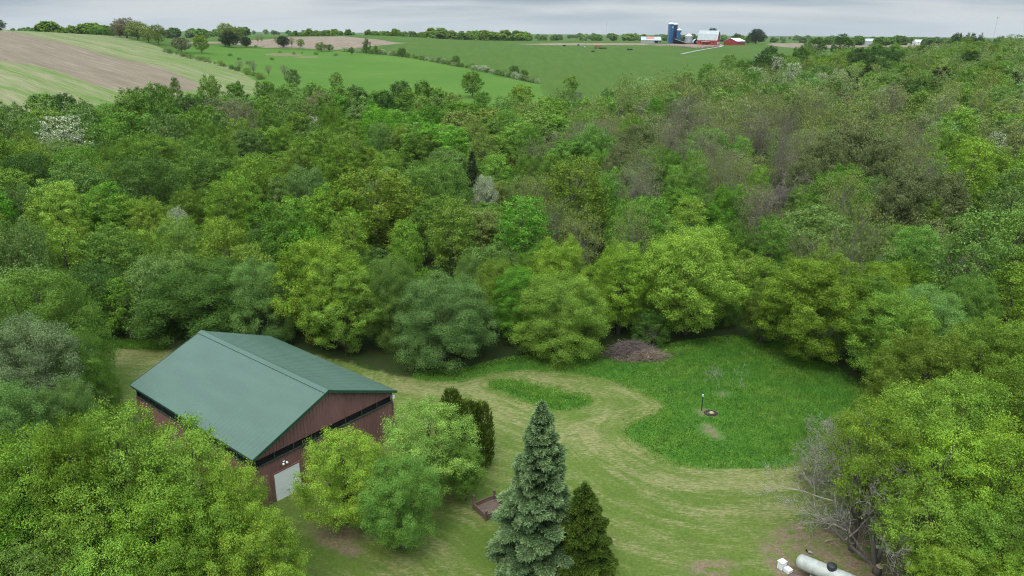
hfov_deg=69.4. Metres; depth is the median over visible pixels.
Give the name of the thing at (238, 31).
field tree
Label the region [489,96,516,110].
leafy tree
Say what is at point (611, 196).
leafy tree
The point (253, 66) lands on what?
field tree
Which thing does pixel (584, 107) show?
sparse tree
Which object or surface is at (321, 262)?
leafy tree
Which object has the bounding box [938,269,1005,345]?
leafy tree
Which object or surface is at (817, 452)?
bare tree
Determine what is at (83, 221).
leafy tree
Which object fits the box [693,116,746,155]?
sparse tree
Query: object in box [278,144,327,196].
leafy tree
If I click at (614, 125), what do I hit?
sparse tree
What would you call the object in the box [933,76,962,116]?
sparse tree
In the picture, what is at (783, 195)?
leafless tree
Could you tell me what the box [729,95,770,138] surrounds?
sparse tree
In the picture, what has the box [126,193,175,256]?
leafy tree
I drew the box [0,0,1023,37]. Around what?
sky
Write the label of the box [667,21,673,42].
silo
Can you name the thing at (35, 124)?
leafy tree
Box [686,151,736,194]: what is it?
sparse tree
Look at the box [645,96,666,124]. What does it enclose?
leafy tree
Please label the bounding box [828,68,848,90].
blossom tree
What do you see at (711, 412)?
fire ring
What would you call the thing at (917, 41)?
shed
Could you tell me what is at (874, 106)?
sparse tree
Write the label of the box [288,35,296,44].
field tree
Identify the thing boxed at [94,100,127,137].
leafy tree
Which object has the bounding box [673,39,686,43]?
lean to
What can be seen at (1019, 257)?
leafy tree
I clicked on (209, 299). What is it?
leafy tree
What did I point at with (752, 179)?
leafy tree
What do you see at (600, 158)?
leafy tree
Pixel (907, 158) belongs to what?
sparse tree
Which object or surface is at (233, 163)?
leafy tree
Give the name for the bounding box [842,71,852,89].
pine tree
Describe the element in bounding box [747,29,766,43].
leafy tree
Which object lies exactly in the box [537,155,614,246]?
leafy tree
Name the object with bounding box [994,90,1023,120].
sparse tree
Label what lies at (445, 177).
leafy tree
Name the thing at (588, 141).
leafy tree
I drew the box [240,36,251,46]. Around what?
pine tree
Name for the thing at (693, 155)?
leafy tree
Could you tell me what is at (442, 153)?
leafy tree
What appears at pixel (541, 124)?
leafy tree
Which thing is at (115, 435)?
leafy tree
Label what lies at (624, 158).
sparse tree
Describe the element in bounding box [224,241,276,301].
leafy tree
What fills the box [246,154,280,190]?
leafy tree
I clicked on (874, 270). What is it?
leafy tree
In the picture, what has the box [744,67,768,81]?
blossom tree
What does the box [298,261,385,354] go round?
leafy tree
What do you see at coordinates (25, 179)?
leafy tree
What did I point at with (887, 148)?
pine tree
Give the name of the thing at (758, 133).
sparse tree
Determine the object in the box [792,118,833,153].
sparse tree
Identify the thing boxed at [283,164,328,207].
leafy tree
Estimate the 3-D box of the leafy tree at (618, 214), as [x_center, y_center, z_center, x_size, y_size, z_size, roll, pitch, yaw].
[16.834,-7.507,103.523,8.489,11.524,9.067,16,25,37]
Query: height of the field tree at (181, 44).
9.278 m
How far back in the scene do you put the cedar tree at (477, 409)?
57.32 m
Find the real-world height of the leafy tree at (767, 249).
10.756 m
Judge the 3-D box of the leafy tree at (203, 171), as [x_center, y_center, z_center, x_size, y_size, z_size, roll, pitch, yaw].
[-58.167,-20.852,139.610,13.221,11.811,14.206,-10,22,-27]
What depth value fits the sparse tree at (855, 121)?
190.97 m
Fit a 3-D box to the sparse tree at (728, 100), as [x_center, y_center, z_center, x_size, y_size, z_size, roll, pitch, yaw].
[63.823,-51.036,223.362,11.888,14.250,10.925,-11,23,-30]
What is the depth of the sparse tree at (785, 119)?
214.43 m
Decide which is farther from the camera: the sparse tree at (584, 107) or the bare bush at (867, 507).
the sparse tree at (584, 107)
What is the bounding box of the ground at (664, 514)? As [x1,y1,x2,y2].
[0,30,1023,575]
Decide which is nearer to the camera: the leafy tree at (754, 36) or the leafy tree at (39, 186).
the leafy tree at (39, 186)
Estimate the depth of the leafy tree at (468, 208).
110.40 m
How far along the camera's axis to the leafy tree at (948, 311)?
71.55 m
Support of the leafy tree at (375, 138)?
on the ground at (664, 514)
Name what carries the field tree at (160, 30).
on the ground at (664, 514)
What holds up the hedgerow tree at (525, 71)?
on the ground at (664, 514)
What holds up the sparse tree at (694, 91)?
on the ground at (664, 514)
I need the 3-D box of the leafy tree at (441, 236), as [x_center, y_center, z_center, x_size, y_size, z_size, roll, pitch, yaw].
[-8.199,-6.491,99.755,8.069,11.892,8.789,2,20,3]
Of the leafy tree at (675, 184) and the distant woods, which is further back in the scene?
the distant woods
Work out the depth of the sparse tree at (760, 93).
213.52 m
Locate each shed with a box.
[640,37,660,42]
[723,38,744,44]
[863,39,872,44]
[912,40,921,44]
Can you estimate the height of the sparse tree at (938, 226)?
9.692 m
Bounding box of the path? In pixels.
[682,45,723,53]
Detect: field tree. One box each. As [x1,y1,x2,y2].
[0,20,6,29]
[85,27,111,35]
[107,28,120,35]
[110,17,140,37]
[110,20,122,35]
[123,21,147,39]
[138,25,155,41]
[147,24,166,42]
[170,37,192,51]
[192,34,209,52]
[216,22,235,36]
[231,27,244,40]
[247,61,257,71]
[280,64,289,75]
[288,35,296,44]
[295,39,304,46]
[315,42,326,49]
[325,44,333,50]
[948,32,963,43]
[961,32,976,43]
[975,33,984,43]
[993,35,1005,44]
[1008,34,1023,40]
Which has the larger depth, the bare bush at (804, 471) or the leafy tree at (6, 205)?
the leafy tree at (6, 205)
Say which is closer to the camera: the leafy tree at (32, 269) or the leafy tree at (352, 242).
the leafy tree at (32, 269)
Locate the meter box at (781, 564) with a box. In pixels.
[777,558,792,573]
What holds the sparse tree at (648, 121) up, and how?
on the ground at (664, 514)
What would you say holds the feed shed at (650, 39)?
on the ground at (664, 514)
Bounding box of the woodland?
[0,36,1023,330]
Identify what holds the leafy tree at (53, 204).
on the ground at (664, 514)
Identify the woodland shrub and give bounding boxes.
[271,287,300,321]
[285,293,304,330]
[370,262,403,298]
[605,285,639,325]
[630,305,672,347]
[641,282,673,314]
[708,288,742,326]
[853,248,883,264]
[928,275,959,288]
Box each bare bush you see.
[790,447,840,493]
[802,407,864,444]
[808,501,865,544]
[812,440,854,490]
[830,468,906,533]
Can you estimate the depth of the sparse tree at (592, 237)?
97.55 m
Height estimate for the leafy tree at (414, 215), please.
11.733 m
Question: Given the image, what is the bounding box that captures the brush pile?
[593,338,674,364]
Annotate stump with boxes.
[871,564,881,575]
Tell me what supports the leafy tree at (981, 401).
on the ground at (664, 514)
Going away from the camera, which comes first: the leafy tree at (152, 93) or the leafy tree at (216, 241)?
the leafy tree at (216, 241)
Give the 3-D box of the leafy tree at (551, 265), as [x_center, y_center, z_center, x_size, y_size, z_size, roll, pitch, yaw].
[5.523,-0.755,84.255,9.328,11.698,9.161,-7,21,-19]
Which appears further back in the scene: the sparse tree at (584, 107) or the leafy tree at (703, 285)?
the sparse tree at (584, 107)
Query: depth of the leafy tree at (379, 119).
177.78 m
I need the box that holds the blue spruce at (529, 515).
[485,399,573,575]
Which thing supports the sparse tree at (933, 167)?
on the ground at (664, 514)
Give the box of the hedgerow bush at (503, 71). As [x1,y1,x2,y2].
[496,70,510,75]
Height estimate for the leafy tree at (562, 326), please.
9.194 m
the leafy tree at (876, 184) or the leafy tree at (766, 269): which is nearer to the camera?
the leafy tree at (766, 269)
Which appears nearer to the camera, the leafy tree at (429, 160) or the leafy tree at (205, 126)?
the leafy tree at (429, 160)
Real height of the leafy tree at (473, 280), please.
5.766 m
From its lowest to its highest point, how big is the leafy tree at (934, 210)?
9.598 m
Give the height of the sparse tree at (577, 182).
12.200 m
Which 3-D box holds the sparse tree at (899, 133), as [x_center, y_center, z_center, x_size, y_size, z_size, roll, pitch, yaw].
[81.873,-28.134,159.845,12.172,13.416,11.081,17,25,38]
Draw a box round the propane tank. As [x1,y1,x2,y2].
[796,554,855,575]
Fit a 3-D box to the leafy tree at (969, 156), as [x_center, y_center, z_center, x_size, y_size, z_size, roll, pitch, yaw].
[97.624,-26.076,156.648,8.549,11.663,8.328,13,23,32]
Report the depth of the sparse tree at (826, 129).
170.50 m
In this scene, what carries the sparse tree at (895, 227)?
on the ground at (664, 514)
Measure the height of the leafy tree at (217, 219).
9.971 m
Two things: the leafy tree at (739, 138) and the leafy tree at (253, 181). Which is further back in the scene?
the leafy tree at (739, 138)
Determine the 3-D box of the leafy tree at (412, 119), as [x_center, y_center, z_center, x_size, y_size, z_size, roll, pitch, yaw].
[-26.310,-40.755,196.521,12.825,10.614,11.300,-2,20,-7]
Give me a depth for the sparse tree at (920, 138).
145.32 m
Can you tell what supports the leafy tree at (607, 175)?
on the ground at (664, 514)
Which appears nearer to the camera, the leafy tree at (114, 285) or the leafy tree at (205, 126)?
the leafy tree at (114, 285)
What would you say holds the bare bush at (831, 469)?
on the ground at (664, 514)
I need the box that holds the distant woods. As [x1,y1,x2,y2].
[10,21,1020,45]
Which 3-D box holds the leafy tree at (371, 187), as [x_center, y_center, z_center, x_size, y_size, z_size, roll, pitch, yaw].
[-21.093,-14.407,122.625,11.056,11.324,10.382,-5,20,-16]
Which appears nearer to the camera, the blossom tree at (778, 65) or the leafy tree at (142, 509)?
the leafy tree at (142, 509)
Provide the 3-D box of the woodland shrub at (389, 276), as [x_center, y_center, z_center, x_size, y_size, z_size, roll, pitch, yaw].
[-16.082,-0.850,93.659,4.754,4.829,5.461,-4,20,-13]
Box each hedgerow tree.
[362,37,371,51]
[397,47,405,55]
[451,56,460,63]
[508,65,518,74]
[519,70,528,75]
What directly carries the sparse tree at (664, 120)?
on the ground at (664, 514)
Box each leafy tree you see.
[0,131,14,177]
[0,139,22,171]
[0,149,59,209]
[0,167,37,214]
[0,184,19,231]
[0,211,18,271]
[0,214,64,305]
[0,263,75,336]
[0,266,121,409]
[0,309,112,444]
[0,376,57,501]
[0,417,78,575]
[0,480,66,575]
[0,524,106,575]
[1,182,46,238]
[8,138,52,183]
[9,143,53,183]
[9,220,64,272]
[10,130,38,154]
[12,111,50,146]
[16,116,50,151]
[18,178,85,219]
[19,177,97,243]
[21,406,131,569]
[22,106,71,141]
[23,464,144,575]
[24,262,67,300]
[26,375,111,470]
[37,155,115,213]
[37,225,96,275]
[42,137,89,168]
[44,146,107,192]
[44,211,93,274]
[44,258,135,336]
[44,330,126,432]
[53,525,172,575]
[56,195,123,245]
[57,113,94,144]
[61,102,103,141]
[61,273,110,330]
[64,394,181,575]
[69,222,159,293]
[73,193,148,247]
[80,145,114,172]
[81,119,129,147]
[81,179,131,244]
[90,143,121,180]
[92,160,128,193]
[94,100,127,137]
[95,272,150,337]
[96,466,214,575]
[99,110,162,147]
[101,150,186,217]
[111,163,150,194]
[112,87,151,128]
[113,132,183,182]
[113,226,167,267]
[116,251,188,340]
[124,199,164,228]
[125,410,237,545]
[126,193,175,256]
[126,253,282,347]
[135,135,172,162]
[139,524,236,575]
[140,81,175,125]
[143,113,193,151]
[145,248,204,332]
[150,214,208,273]
[155,136,192,163]
[160,483,266,575]
[168,77,183,102]
[168,145,234,203]
[169,185,214,232]
[171,107,211,149]
[177,133,224,179]
[183,104,224,135]
[188,215,247,272]
[190,127,227,151]
[195,120,228,154]
[196,73,221,99]
[198,221,249,290]
[199,450,281,567]
[200,179,252,239]
[200,504,311,575]
[203,169,262,232]
[207,130,240,163]
[219,155,266,189]
[222,253,297,341]
[223,117,255,156]
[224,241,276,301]
[226,168,261,200]
[227,126,275,157]
[227,156,289,230]
[242,196,328,291]
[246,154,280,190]
[247,215,294,258]
[252,80,277,97]
[253,94,288,140]
[263,125,298,155]
[263,175,289,211]
[265,234,376,345]
[270,154,324,182]
[275,221,323,289]
[278,135,317,167]
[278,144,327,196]
[278,195,328,237]
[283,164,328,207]
[285,424,391,535]
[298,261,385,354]
[300,179,379,250]
[303,126,347,178]
[306,122,345,153]
[314,137,361,198]
[317,104,348,130]
[318,131,361,170]
[324,158,427,253]
[329,210,371,262]
[329,246,374,292]
[330,133,369,175]
[333,118,367,145]
[348,169,366,201]
[354,452,445,550]
[355,145,385,173]
[358,107,397,148]
[359,167,412,232]
[359,252,422,354]
[363,120,396,167]
[367,146,406,196]
[369,108,412,141]
[380,393,481,496]
[381,120,414,165]
[385,219,426,282]
[390,269,500,374]
[396,114,426,130]
[398,125,442,167]
[399,122,472,164]
[399,165,439,220]
[402,159,448,187]
[402,186,477,261]
[410,158,455,195]
[414,160,474,218]
[420,147,468,172]
[424,197,480,278]
[430,126,461,152]
[432,199,481,247]
[436,152,481,190]
[444,276,492,314]
[444,441,488,499]
[453,241,525,285]
[454,255,482,284]
[457,119,492,156]
[458,207,507,248]
[461,70,486,95]
[467,131,503,177]
[469,134,515,165]
[469,179,514,211]
[469,201,513,230]
[474,253,517,331]
[478,152,513,184]
[486,264,544,342]
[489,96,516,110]
[490,109,524,143]
[490,193,558,279]
[496,121,536,156]
[500,119,545,162]
[501,173,538,214]
[505,268,614,368]
[507,83,534,105]
[510,152,544,184]
[511,123,544,171]
[512,240,577,285]
[515,106,553,144]
[520,230,599,317]
[523,174,568,226]
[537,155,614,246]
[541,113,571,143]
[541,139,589,182]
[541,151,562,177]
[544,134,583,162]
[571,124,615,169]
[580,173,623,249]
[582,169,622,204]
[584,148,612,177]
[592,238,657,334]
[600,192,660,268]
[607,162,641,199]
[610,194,677,278]
[615,117,654,144]
[635,146,684,200]
[635,220,753,334]
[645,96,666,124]
[655,185,711,224]
[662,164,685,208]
[666,193,708,233]
[667,221,686,243]
[667,226,711,282]
[668,223,699,273]
[678,123,732,176]
[680,163,713,197]
[681,149,707,193]
[681,191,723,228]
[699,219,758,279]
[704,183,755,243]
[710,247,782,305]
[729,135,754,172]
[739,255,783,313]
[739,277,789,343]
[746,164,773,204]
[746,213,795,272]
[751,240,881,363]
[765,200,864,273]
[781,184,822,232]
[784,184,818,215]
[794,168,879,238]
[814,161,872,213]
[814,254,854,279]
[818,391,923,552]
[830,33,856,51]
[841,285,948,381]
[842,274,897,349]
[847,221,896,261]
[848,130,885,190]
[849,260,907,291]
[850,259,910,340]
[853,376,972,542]
[858,174,889,227]
[858,316,979,428]
[868,470,980,575]
[876,281,971,376]
[878,223,950,289]
[881,223,919,257]
[888,255,939,301]
[893,418,1007,540]
[901,531,1001,575]
[904,366,1021,508]
[906,132,944,173]
[906,195,948,253]
[912,485,1020,575]
[914,159,962,203]
[915,125,957,163]
[919,119,964,159]
[926,205,1020,309]
[929,307,1023,409]
[937,108,975,148]
[938,134,1003,213]
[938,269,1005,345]
[940,412,1023,537]
[944,105,982,141]
[949,536,1023,575]
[951,350,1023,495]
[955,138,995,181]
[965,487,1023,575]
[969,260,1023,336]
[974,146,1018,196]
[974,166,1023,249]
[990,321,1023,372]
[993,210,1023,260]
[995,201,1023,271]
[1001,148,1023,203]
[1005,146,1023,186]
[1007,336,1023,416]
[1010,244,1023,283]
[1010,268,1023,322]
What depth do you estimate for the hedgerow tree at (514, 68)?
391.70 m
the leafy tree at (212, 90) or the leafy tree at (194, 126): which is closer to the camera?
the leafy tree at (194, 126)
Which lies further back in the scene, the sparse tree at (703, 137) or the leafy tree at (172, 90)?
the leafy tree at (172, 90)
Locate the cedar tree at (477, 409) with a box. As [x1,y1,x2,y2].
[435,387,495,468]
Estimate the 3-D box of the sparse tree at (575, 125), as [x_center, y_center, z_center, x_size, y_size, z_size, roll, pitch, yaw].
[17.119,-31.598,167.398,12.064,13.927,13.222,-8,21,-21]
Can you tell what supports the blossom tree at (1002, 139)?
on the ground at (664, 514)
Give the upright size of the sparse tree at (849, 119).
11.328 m
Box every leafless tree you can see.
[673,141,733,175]
[732,183,803,219]
[752,169,830,217]
[871,188,961,223]
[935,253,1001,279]
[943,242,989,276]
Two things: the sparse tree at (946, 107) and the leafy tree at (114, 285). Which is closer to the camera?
the leafy tree at (114, 285)
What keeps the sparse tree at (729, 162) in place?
on the ground at (664, 514)
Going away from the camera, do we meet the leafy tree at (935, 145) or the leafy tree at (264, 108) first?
the leafy tree at (935, 145)
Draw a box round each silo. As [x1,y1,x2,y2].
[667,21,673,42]
[673,23,677,41]
[676,29,681,40]
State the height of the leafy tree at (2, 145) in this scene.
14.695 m
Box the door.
[272,460,301,501]
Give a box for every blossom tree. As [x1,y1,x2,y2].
[30,113,94,156]
[164,206,193,244]
[306,114,320,129]
[471,174,499,214]
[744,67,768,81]
[768,56,784,78]
[782,62,804,91]
[813,72,828,91]
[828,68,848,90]
[986,131,1011,156]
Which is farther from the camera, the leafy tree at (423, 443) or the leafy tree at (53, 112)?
the leafy tree at (53, 112)
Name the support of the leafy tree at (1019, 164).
on the ground at (664, 514)
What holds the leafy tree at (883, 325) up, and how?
on the ground at (664, 514)
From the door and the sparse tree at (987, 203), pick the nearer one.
the door
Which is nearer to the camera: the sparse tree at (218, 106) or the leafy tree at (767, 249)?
the leafy tree at (767, 249)
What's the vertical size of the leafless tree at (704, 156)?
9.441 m
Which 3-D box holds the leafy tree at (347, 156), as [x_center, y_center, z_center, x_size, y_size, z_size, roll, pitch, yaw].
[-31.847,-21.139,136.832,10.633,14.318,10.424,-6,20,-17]
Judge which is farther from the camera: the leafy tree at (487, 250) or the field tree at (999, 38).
the field tree at (999, 38)
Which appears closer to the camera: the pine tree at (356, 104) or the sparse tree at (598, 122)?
the sparse tree at (598, 122)
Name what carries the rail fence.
on the ground at (664, 514)
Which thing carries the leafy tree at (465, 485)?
on the ground at (664, 514)
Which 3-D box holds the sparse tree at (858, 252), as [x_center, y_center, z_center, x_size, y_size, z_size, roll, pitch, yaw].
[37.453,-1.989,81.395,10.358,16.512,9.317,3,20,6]
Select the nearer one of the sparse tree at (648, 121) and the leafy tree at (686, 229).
the leafy tree at (686, 229)
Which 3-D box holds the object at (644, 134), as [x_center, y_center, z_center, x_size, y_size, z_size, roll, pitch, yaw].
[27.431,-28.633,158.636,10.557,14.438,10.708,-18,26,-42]
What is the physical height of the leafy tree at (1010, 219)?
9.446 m
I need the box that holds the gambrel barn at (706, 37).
[697,30,720,44]
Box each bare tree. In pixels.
[742,422,960,575]
[793,412,891,516]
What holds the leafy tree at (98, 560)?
on the ground at (664, 514)
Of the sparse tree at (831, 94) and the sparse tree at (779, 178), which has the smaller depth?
the sparse tree at (779, 178)
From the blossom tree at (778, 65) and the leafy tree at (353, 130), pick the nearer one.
the leafy tree at (353, 130)
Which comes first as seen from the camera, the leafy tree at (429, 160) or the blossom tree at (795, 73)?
the leafy tree at (429, 160)
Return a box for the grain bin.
[683,34,693,43]
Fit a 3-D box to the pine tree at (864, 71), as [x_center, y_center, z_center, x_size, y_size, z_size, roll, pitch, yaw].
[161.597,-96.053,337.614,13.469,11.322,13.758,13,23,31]
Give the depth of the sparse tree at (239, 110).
191.30 m
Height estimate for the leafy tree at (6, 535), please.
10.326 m
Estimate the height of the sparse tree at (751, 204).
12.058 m
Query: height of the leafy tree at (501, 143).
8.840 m
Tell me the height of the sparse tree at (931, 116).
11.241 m
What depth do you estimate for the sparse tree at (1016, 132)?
189.90 m
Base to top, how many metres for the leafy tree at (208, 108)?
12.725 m
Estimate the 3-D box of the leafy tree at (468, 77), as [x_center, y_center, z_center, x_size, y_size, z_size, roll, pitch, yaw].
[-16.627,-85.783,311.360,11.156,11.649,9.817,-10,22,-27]
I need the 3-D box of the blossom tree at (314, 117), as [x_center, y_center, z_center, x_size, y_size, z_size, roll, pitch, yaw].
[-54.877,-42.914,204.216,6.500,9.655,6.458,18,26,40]
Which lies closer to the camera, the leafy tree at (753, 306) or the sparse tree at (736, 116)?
the leafy tree at (753, 306)
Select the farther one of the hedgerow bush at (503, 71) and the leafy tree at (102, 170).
the hedgerow bush at (503, 71)
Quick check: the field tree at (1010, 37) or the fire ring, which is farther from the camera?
the field tree at (1010, 37)
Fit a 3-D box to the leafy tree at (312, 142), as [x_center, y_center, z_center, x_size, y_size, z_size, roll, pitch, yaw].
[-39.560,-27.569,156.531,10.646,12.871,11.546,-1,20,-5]
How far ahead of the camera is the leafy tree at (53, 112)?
192.24 m
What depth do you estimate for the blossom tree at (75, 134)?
169.77 m
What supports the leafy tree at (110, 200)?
on the ground at (664, 514)
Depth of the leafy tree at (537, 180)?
123.05 m
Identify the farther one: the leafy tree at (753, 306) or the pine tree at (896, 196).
the pine tree at (896, 196)
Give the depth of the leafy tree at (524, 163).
144.09 m
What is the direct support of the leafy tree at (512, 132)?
on the ground at (664, 514)
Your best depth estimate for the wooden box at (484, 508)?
53.36 m
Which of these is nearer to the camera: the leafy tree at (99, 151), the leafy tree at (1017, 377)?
the leafy tree at (1017, 377)
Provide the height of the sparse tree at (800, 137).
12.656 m
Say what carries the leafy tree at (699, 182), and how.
on the ground at (664, 514)
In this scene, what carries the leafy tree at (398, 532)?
on the ground at (664, 514)
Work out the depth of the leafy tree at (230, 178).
113.41 m
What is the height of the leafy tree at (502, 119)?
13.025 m
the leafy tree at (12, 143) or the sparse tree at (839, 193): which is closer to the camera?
the sparse tree at (839, 193)
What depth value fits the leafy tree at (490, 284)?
81.28 m
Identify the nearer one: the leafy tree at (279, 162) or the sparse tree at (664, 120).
the leafy tree at (279, 162)
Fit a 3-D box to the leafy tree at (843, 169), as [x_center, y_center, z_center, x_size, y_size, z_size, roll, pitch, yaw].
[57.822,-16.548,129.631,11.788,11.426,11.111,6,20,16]
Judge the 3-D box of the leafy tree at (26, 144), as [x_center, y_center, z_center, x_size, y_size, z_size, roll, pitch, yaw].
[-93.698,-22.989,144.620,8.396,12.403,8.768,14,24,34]
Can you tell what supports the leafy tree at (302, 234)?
on the ground at (664, 514)
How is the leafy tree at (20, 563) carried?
on the ground at (664, 514)
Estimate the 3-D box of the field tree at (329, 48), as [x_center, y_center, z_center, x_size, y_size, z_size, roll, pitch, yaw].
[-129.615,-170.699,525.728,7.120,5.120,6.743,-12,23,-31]
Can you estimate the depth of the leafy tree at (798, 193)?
122.02 m
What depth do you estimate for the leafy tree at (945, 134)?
170.58 m
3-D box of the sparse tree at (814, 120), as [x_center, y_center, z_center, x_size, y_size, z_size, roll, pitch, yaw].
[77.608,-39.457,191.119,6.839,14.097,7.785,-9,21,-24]
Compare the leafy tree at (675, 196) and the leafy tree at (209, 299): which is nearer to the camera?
the leafy tree at (209, 299)
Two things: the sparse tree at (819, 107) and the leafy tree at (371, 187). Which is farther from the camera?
the sparse tree at (819, 107)
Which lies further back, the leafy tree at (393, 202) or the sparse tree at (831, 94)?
the sparse tree at (831, 94)
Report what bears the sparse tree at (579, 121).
on the ground at (664, 514)
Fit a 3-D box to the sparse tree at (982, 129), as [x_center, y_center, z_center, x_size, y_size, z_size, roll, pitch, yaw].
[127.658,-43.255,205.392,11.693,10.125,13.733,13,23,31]
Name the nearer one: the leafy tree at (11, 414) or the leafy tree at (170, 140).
the leafy tree at (11, 414)
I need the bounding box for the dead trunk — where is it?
[899,516,914,575]
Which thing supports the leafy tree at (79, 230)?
on the ground at (664, 514)
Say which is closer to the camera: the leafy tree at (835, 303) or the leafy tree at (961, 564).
the leafy tree at (961, 564)
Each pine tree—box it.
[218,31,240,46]
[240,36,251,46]
[276,35,289,45]
[351,103,361,133]
[465,150,478,188]
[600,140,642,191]
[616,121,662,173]
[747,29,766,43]
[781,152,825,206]
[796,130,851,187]
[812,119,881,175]
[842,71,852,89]
[852,65,874,89]
[852,133,912,202]
[870,160,938,234]
[917,170,975,241]
[928,66,952,91]
[1006,71,1019,86]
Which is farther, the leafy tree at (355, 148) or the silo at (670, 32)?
the silo at (670, 32)
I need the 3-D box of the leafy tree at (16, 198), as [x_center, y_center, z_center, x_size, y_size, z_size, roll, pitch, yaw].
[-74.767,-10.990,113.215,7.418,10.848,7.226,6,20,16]
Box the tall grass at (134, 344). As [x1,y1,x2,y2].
[101,335,874,468]
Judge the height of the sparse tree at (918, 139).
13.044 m
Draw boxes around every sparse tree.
[195,96,236,129]
[226,96,260,138]
[305,89,335,118]
[506,164,560,245]
[510,98,544,122]
[515,136,548,171]
[533,196,581,254]
[538,127,572,157]
[555,207,612,268]
[556,154,610,209]
[565,113,594,138]
[566,117,611,145]
[575,101,610,124]
[589,117,621,164]
[593,118,616,147]
[595,110,624,136]
[602,141,645,173]
[603,114,627,143]
[608,125,637,146]
[609,198,659,285]
[611,157,665,213]
[618,137,665,197]
[630,99,667,122]
[635,109,674,144]
[640,134,670,179]
[652,111,675,145]
[653,110,688,161]
[666,69,690,108]
[667,96,694,129]
[671,94,709,152]
[672,127,729,178]
[673,79,707,119]
[682,99,718,148]
[683,113,727,154]
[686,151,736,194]
[690,96,718,127]
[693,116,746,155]
[701,151,755,214]
[702,142,730,184]
[704,105,734,131]
[707,96,740,130]
[707,149,758,187]
[711,100,737,133]
[716,150,745,183]
[723,122,756,159]
[727,178,768,216]
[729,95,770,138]
[729,115,767,150]
[730,91,752,135]
[730,148,777,192]
[731,182,790,252]
[740,104,780,160]
[743,89,772,134]
[755,131,802,204]
[756,89,785,118]
[768,110,804,161]
[771,103,805,137]
[774,227,841,272]
[780,82,820,123]
[780,150,803,189]
[786,126,825,158]
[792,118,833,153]
[795,88,825,125]
[798,83,835,131]
[798,199,904,333]
[799,109,825,144]
[808,123,844,154]
[810,85,845,112]
[812,165,879,246]
[821,102,853,137]
[828,113,868,130]
[831,112,879,147]
[844,117,874,129]
[856,86,891,125]
[863,217,928,245]
[866,148,925,176]
[869,114,908,142]
[870,139,939,188]
[873,83,912,114]
[876,82,905,120]
[876,113,910,134]
[876,119,917,148]
[876,128,918,155]
[884,111,918,140]
[898,116,943,169]
[899,127,942,156]
[903,214,975,268]
[905,159,949,189]
[911,109,952,135]
[917,87,961,131]
[919,156,965,185]
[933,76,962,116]
[964,117,992,139]
[965,82,993,116]
[968,117,1023,147]
[979,187,1023,221]
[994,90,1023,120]
[997,109,1023,164]
[1004,115,1023,153]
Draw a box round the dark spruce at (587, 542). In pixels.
[552,482,619,575]
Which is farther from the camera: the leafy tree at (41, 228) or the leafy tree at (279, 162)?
the leafy tree at (279, 162)
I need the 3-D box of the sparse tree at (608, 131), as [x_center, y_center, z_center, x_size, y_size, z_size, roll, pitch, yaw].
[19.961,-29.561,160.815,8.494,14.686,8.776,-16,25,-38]
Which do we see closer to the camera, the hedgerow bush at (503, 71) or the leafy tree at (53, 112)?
the leafy tree at (53, 112)
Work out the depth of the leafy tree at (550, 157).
146.82 m
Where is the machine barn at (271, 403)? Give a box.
[130,330,396,506]
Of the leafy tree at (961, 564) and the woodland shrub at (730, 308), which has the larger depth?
the woodland shrub at (730, 308)
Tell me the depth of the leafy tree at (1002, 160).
145.74 m
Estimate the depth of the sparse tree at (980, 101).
223.48 m
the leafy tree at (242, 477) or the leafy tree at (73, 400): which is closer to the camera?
the leafy tree at (242, 477)
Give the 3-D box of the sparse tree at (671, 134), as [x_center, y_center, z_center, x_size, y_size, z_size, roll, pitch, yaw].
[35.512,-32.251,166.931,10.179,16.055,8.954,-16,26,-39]
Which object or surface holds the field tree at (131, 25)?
on the ground at (664, 514)
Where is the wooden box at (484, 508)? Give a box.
[472,489,502,520]
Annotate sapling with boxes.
[631,321,656,345]
[703,362,748,395]
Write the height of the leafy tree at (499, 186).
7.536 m
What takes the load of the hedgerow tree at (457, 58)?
on the ground at (664, 514)
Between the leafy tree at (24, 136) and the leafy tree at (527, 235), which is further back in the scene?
the leafy tree at (24, 136)
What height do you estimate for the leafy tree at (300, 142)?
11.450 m
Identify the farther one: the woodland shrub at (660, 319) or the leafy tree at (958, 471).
the woodland shrub at (660, 319)
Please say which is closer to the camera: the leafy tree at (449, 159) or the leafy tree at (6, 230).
the leafy tree at (6, 230)
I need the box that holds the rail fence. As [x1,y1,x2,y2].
[650,44,718,48]
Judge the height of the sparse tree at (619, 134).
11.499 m
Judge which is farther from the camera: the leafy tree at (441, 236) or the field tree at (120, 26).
the field tree at (120, 26)
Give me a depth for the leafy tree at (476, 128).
175.89 m
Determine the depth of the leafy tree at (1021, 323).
69.57 m
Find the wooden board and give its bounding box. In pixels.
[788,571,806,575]
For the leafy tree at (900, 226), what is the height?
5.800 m
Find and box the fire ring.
[704,410,717,415]
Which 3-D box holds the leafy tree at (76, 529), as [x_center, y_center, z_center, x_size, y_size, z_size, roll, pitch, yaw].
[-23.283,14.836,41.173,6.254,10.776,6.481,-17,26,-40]

